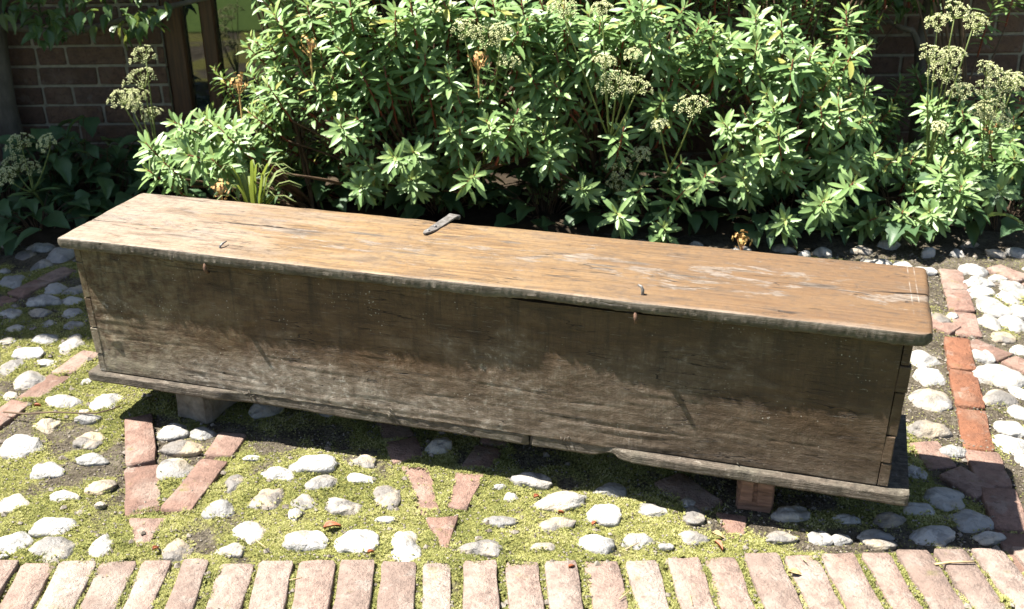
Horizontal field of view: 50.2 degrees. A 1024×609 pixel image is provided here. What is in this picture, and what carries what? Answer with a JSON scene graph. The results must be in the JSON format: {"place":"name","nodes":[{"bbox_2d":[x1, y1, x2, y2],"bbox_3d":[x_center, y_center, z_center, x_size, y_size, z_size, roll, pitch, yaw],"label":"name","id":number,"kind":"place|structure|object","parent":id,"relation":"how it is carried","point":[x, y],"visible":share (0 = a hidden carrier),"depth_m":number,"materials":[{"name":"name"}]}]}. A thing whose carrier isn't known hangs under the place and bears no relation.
{"place":"outdoors","nodes":[
{"label":"outdoors","id":0,"kind":"place"},
{"bbox_2d":[0,229,1023,608],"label":"ground","id":1,"kind":"structure","parent":0,"point":[984,475],"depth_m":2.23,"materials":[{"name":"stone"}]},
{"bbox_2d":[3,405,120,414],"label":"dry stem","id":2,"kind":"object","parent":1,"relation":"on","point":[59,412],"visible":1,"depth_m":2.56,"materials":[{"name":"brown plant"}]},
{"bbox_2d":[176,394,237,423],"bbox_3d":[-0.704,0.189,2.628,0.097,0.110,0.218,10,27,23],"label":"stone block","id":3,"kind":"object","parent":1,"relation":"on","point":[204,410],"depth_m":2.55,"materials":[{"name":"grey stone"}]},
{"bbox_2d":[57,193,932,505],"bbox_3d":[-0.078,0.038,2.363,1.812,0.381,0.372,7,26,16],"label":"wooden chest","id":4,"kind":"object","parent":3,"relation":"on","point":[789,371],"visible":1,"depth_m":2.20,"materials":[{"name":"brown wood"}]},
{"bbox_2d":[323,521,341,528],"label":"fallen leaf","id":5,"kind":"object","parent":1,"relation":"on","point":[329,523],"visible":1,"depth_m":2.15,"materials":[{"name":"orange plant"}]},
{"bbox_2d":[0,253,1023,608],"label":"moss","id":6,"kind":"object","parent":1,"relation":"on","point":[310,525],"visible":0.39,"depth_m":2.22,"materials":[{"name":"green plant"}]},
{"bbox_2d":[0,0,1023,169],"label":"brick wall","id":7,"kind":"structure","parent":1,"relation":"on","point":[76,76],"depth_m":4.16,"materials":[{"name":"brown brick"}]},
{"bbox_2d":[159,0,403,120],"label":"window","id":8,"kind":"structure","parent":7,"relation":"attached to","point":[200,37],"depth_m":4.16,"materials":[{"name":"glass"}]},
{"bbox_2d":[649,0,773,22],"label":"window","id":9,"kind":"structure","parent":7,"relation":"attached to","point":[736,6],"depth_m":4.09,"materials":[{"name":"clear glass"}]},
{"bbox_2d":[0,158,1023,246],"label":"flower bed","id":10,"kind":"object","parent":1,"relation":"on","point":[483,216],"visible":0.12,"depth_m":3.78,"materials":[{"name":"soil"}]},
{"bbox_2d":[0,132,59,206],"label":"seed head plant","id":11,"kind":"object","parent":10,"relation":"on","point":[15,171],"visible":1,"depth_m":3.65,"materials":[{"name":"green plant"}]},
{"bbox_2d":[0,143,83,211],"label":"broad leaved plant","id":12,"kind":"object","parent":10,"relation":"on","point":[46,183],"visible":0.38,"depth_m":3.89,"materials":[{"name":"green plant"}]},
{"bbox_2d":[0,184,113,255],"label":"broad leaved plant","id":13,"kind":"object","parent":10,"relation":"on","point":[10,240],"visible":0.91,"depth_m":3.64,"materials":[{"name":"green plant"}]},
{"bbox_2d":[0,128,133,221],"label":"broad leaved plant","id":14,"kind":"object","parent":10,"relation":"on","point":[62,165],"visible":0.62,"depth_m":3.81,"materials":[{"name":"green plant"}]},
{"bbox_2d":[3,115,149,213],"bbox_3d":[-1.566,-0.526,3.941,0.482,0.330,0.490,-21,31,-37],"label":"broad leaved plant","id":15,"kind":"object","parent":10,"relation":"on","point":[89,124],"visible":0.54,"depth_m":3.93,"materials":[{"name":"green plant"}]},
{"bbox_2d":[21,133,183,227],"bbox_3d":[-1.472,-0.489,3.914,0.567,0.286,0.564,-12,27,-23],"label":"broad leaved plant","id":16,"kind":"object","parent":10,"relation":"on","point":[107,185],"visible":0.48,"depth_m":3.85,"materials":[{"name":"green plant"}]},
{"bbox_2d":[0,0,205,171],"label":"espalier tree","id":17,"kind":"object","parent":10,"relation":"on","point":[10,118],"visible":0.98,"depth_m":3.87,"materials":[{"name":"green plant"}]},
{"bbox_2d":[106,45,183,196],"bbox_3d":[-1.214,-0.557,3.662,0.184,0.628,0.253,-1,24,0],"label":"seed head plant","id":18,"kind":"object","parent":10,"relation":"on","point":[130,97],"visible":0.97,"depth_m":3.60,"materials":[{"name":"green plant"}]},
{"bbox_2d":[114,154,227,206],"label":"broad leaved plant","id":19,"kind":"object","parent":10,"relation":"on","point":[132,189],"visible":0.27,"depth_m":3.82,"materials":[{"name":"green plant"}]},
{"bbox_2d":[133,1,320,208],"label":"spurge shrub","id":20,"kind":"object","parent":10,"relation":"on","point":[224,145],"visible":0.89,"depth_m":3.36,"materials":[{"name":"green plant"}]},
{"bbox_2d":[203,152,298,204],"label":"strap leaved plant","id":21,"kind":"object","parent":10,"relation":"on","point":[247,186],"visible":0.59,"depth_m":3.30,"materials":[{"name":"green plant"}]},
{"bbox_2d":[213,133,349,212],"bbox_3d":[-0.807,-0.468,3.860,0.505,0.273,0.479,-8,26,-16],"label":"broad leaved plant","id":22,"kind":"object","parent":10,"relation":"on","point":[320,189],"visible":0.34,"depth_m":3.79,"materials":[{"name":"green plant"}]},
{"bbox_2d":[231,0,548,209],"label":"spurge shrub","id":23,"kind":"object","parent":10,"relation":"on","point":[397,138],"visible":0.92,"depth_m":3.38,"materials":[{"name":"green plant"}]},
{"bbox_2d":[365,152,504,218],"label":"broad leaved plant","id":24,"kind":"object","parent":10,"relation":"on","point":[447,200],"visible":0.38,"depth_m":3.66,"materials":[{"name":"green plant"}]},
{"bbox_2d":[450,17,521,207],"bbox_3d":[-0.072,-0.557,3.477,0.206,0.755,0.459,-1,24,0],"label":"seed head plant","id":25,"kind":"object","parent":10,"relation":"on","point":[497,39],"visible":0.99,"depth_m":3.25,"materials":[{"name":"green plant"}]},
{"bbox_2d":[467,159,609,234],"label":"broad leaved plant","id":26,"kind":"object","parent":10,"relation":"on","point":[512,193],"visible":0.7,"depth_m":3.69,"materials":[{"name":"green plant"}]},
{"bbox_2d":[546,0,653,198],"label":"seed head plant","id":27,"kind":"object","parent":10,"relation":"on","point":[602,11],"visible":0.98,"depth_m":3.19,"materials":[{"name":"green plant"}]},
{"bbox_2d":[597,146,650,214],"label":"seed head plant","id":28,"kind":"object","parent":10,"relation":"on","point":[637,155],"visible":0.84,"depth_m":3.46,"materials":[{"name":"green plant"}]},
{"bbox_2d":[512,0,742,243],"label":"spurge shrub","id":29,"kind":"object","parent":10,"relation":"on","point":[562,149],"visible":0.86,"depth_m":3.40,"materials":[{"name":"green plant"}]},
{"bbox_2d":[562,158,718,241],"bbox_3d":[0.422,-0.348,3.672,0.530,0.223,0.539,-1,24,0],"label":"broad leaved plant","id":30,"kind":"object","parent":10,"relation":"on","point":[573,216],"visible":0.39,"depth_m":3.60,"materials":[{"name":"green plant"}]},
{"bbox_2d":[641,94,709,198],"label":"seed head plant","id":31,"kind":"object","parent":10,"relation":"on","point":[660,127],"visible":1,"depth_m":3.19,"materials":[{"name":"green plant"}]},
{"bbox_2d":[697,174,857,248],"bbox_3d":[0.888,-0.314,3.584,0.513,0.180,0.494,-1,24,0],"label":"broad leaved plant","id":32,"kind":"object","parent":10,"relation":"on","point":[757,220],"visible":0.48,"depth_m":3.53,"materials":[{"name":"green plant"}]},
{"bbox_2d":[710,0,928,249],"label":"spurge shrub","id":33,"kind":"object","parent":10,"relation":"on","point":[793,111],"visible":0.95,"depth_m":3.43,"materials":[{"name":"green plant"}]},
{"bbox_2d":[834,172,990,246],"bbox_3d":[1.278,-0.323,3.546,0.478,0.218,0.497,-1,24,0],"label":"broad leaved plant","id":34,"kind":"object","parent":10,"relation":"on","point":[895,230],"visible":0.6,"depth_m":3.47,"materials":[{"name":"green plant"}]},
{"bbox_2d":[837,0,1023,162],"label":"espalier tree","id":35,"kind":"object","parent":10,"relation":"on","point":[918,36],"visible":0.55,"depth_m":3.99,"materials":[{"name":"green plant"}]},
{"bbox_2d":[897,0,989,202],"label":"seed head plant","id":36,"kind":"object","parent":10,"relation":"on","point":[929,152],"visible":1,"depth_m":3.28,"materials":[{"name":"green plant"}]},
{"bbox_2d":[898,0,1023,240],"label":"spurge shrub","id":37,"kind":"object","parent":10,"relation":"on","point":[958,184],"visible":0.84,"depth_m":3.53,"materials":[{"name":"green plant"}]},
{"bbox_2d":[922,147,1023,246],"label":"broad leaved plant","id":38,"kind":"object","parent":10,"relation":"on","point":[975,229],"visible":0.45,"depth_m":3.47,"materials":[{"name":"green plant"}]},
{"bbox_2d":[959,60,1023,174],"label":"seed head plant","id":39,"kind":"object","parent":10,"relation":"on","point":[993,118],"visible":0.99,"depth_m":3.30,"materials":[{"name":"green plant"}]},
{"bbox_2d":[0,247,1023,608],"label":"grit","id":40,"kind":"object","parent":1,"relation":"on","point":[514,531],"visible":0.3,"depth_m":2.27,"materials":[{"name":"grey gravel"}]},
{"bbox_2d":[712,530,724,539],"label":"fallen leaf","id":41,"kind":"object","parent":1,"relation":"on","point":[718,533],"visible":1,"depth_m":2.12,"materials":[{"name":"plant"}]},
{"bbox_2d":[714,540,722,550],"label":"fallen leaf","id":42,"kind":"object","parent":1,"relation":"on","point":[719,543],"visible":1,"depth_m":2.09,"materials":[{"name":"orange plant"}]},
{"bbox_2d":[735,480,774,512],"bbox_3d":[0.510,0.338,2.269,0.076,0.103,0.205,5,25,13],"label":"wooden block","id":43,"kind":"object","parent":1,"relation":"on","point":[752,496],"depth_m":2.18,"materials":[{"name":"red wood"}]},
{"bbox_2d":[788,568,801,574],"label":"fallen leaf","id":44,"kind":"object","parent":1,"relation":"on","point":[794,571],"visible":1,"depth_m":2.01,"materials":[{"name":"plant"}]},
{"bbox_2d":[934,561,974,565],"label":"twig","id":45,"kind":"object","parent":1,"relation":"on","point":[942,563],"visible":1,"depth_m":2.03,"materials":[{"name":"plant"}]}
]}

